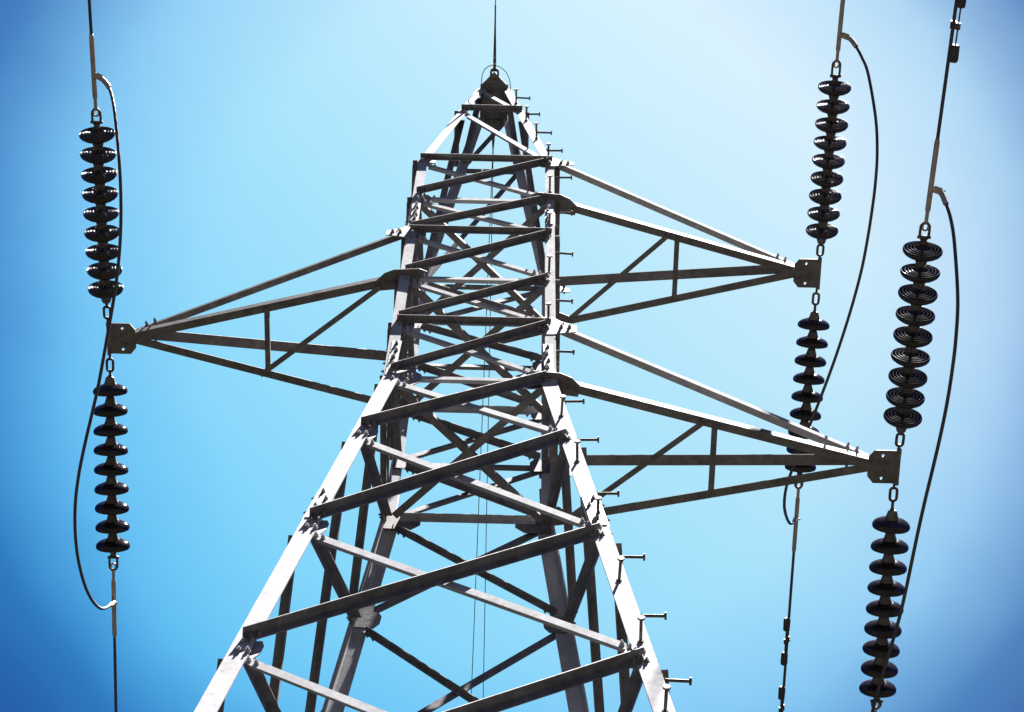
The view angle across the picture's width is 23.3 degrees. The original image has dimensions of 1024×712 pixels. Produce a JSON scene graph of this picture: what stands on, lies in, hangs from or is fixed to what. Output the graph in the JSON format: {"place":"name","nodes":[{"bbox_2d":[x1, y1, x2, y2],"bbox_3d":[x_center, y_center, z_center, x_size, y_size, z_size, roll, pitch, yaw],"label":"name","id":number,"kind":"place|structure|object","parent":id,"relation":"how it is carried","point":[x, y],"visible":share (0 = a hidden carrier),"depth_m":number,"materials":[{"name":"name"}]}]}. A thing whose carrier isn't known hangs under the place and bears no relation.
{"place":"outdoors","nodes":[
{"label":"outdoors","id":0,"kind":"place"},
{"bbox_2d":[0,0,1023,711],"label":"sky","id":1,"kind":"structure","parent":0,"point":[260,141],"materials":[{"name":"blue"}]},
{"bbox_3d":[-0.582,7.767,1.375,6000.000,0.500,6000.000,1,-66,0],"label":"ground","id":2,"kind":"structure","parent":0,"visible":0},
{"bbox_2d":[106,72,901,711],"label":"transmission tower","id":3,"kind":"structure","parent":2,"relation":"on","point":[392,406],"depth_m":17.59,"materials":[{"name":"metal"}]},
{"bbox_2d":[79,109,122,324],"bbox_3d":[-3.105,-1.015,18.802,0.272,0.289,1.809,1,-65,0],"label":"insulator string","id":4,"kind":"object","parent":3,"relation":"attached to","point":[100,195],"visible":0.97,"depth_m":18.71,"materials":[{"name":"brown ceramic"}]},
{"bbox_2d":[88,0,98,116],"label":"conductor","id":5,"kind":"object","parent":4,"relation":"attached to","point":[93,65],"visible":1,"depth_m":18.25,"materials":[{"name":"metal"}]},
{"bbox_2d":[73,73,122,609],"bbox_3d":[-2.981,0.169,18.505,0.407,1.490,4.299,1,-66,0],"label":"jumper cable","id":6,"kind":"object","parent":5,"relation":"attached to","point":[106,83],"visible":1,"depth_m":17.89,"materials":[{"name":"rubber"}]},
{"bbox_2d":[93,355,129,569],"bbox_3d":[-3.140,0.814,19.467,0.271,0.290,1.818,1,-78,1],"label":"insulator string","id":7,"kind":"object","parent":3,"relation":"attached to","point":[112,506],"visible":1,"depth_m":19.40,"materials":[{"name":"brown ceramic"}]},
{"bbox_2d":[110,563,116,711],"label":"conductor","id":8,"kind":"object","parent":7,"relation":"hanging from","point":[114,611],"visible":1,"depth_m":19.75,"materials":[{"name":"metal"}]},
{"bbox_2d":[471,139,492,693],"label":"earth wire","id":9,"kind":"object","parent":3,"relation":"attached to","point":[480,451],"visible":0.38,"depth_m":26.31,"materials":[{"name":"metal"}]},
{"bbox_2d":[483,137,494,697],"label":"earth wire","id":10,"kind":"object","parent":3,"relation":"attached to","point":[487,451],"visible":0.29,"depth_m":26.29,"materials":[{"name":"metal"}]},
{"bbox_2d":[481,0,510,90],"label":"earth wire","id":11,"kind":"object","parent":3,"relation":"attached to","point":[494,68],"visible":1,"depth_m":24.61,"materials":[{"name":"metal"}]},
{"bbox_2d":[785,290,829,488],"bbox_3d":[2.513,0.250,21.081,0.271,0.292,1.852,3,-75,0],"label":"insulator string","id":12,"kind":"object","parent":3,"relation":"attached to","point":[810,360],"visible":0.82,"depth_m":20.97,"materials":[{"name":"brown ceramic"}]},
{"bbox_2d":[781,483,801,711],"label":"conductor","id":13,"kind":"object","parent":12,"relation":"attached to","point":[795,527],"visible":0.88,"depth_m":21.48,"materials":[{"name":"metal"}]},
{"bbox_2d":[778,686,784,711],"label":"vibration damper","id":14,"kind":"object","parent":13,"relation":"attached to","point":[781,693],"visible":1,"depth_m":21.74,"materials":[{"name":"metal"}]},
{"bbox_2d":[780,617,790,665],"bbox_3d":[2.387,2.486,21.638,0.079,0.129,0.438,1,-66,0],"label":"vibration damper","id":15,"kind":"object","parent":13,"relation":"attached to","point":[786,628],"visible":1,"depth_m":21.63,"materials":[{"name":"metal"}]},
{"bbox_2d":[806,61,850,256],"bbox_3d":[2.591,-1.572,20.368,0.271,0.289,1.787,2,-64,0],"label":"insulator string","id":16,"kind":"object","parent":3,"relation":"attached to","point":[825,196],"visible":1,"depth_m":20.30,"materials":[{"name":"brown ceramic"}]},
{"bbox_2d":[834,0,844,67],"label":"conductor","id":17,"kind":"object","parent":16,"relation":"attached to","point":[840,22],"visible":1,"depth_m":19.86,"materials":[{"name":"metal"}]},
{"bbox_2d":[783,32,878,524],"bbox_3d":[2.517,-0.359,20.116,0.352,1.422,4.283,6,-66,-1],"label":"jumper cable","id":18,"kind":"object","parent":17,"relation":"attached to","point":[850,39],"visible":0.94,"depth_m":19.47,"materials":[{"name":"rubber"}]},
{"bbox_2d":[859,484,909,708],"bbox_3d":[2.675,1.691,17.781,0.271,0.294,1.824,2,-75,0],"label":"insulator string","id":19,"kind":"object","parent":3,"relation":"attached to","point":[884,608],"visible":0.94,"depth_m":17.72,"materials":[{"name":"brown ceramic"}]},
{"bbox_2d":[883,223,942,447],"bbox_3d":[2.745,-0.096,17.044,0.271,0.289,1.766,2,-65,0],"label":"insulator string","id":20,"kind":"object","parent":3,"relation":"attached to","point":[905,397],"visible":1,"depth_m":16.98,"materials":[{"name":"brown ceramic"}]},
{"bbox_2d":[922,0,957,230],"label":"conductor","id":21,"kind":"object","parent":20,"relation":"attached to","point":[932,174],"visible":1,"depth_m":16.43,"materials":[{"name":"metal"}]},
{"bbox_2d":[871,186,959,711],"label":"jumper cable","id":22,"kind":"object","parent":21,"relation":"attached to","point":[939,191],"visible":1,"depth_m":16.13,"materials":[{"name":"rubber"}]},
{"bbox_2d":[949,0,965,62],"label":"vibration damper","id":23,"kind":"object","parent":21,"relation":"attached to","point":[955,47],"visible":1,"depth_m":16.10,"materials":[{"name":"metal"}]}
]}

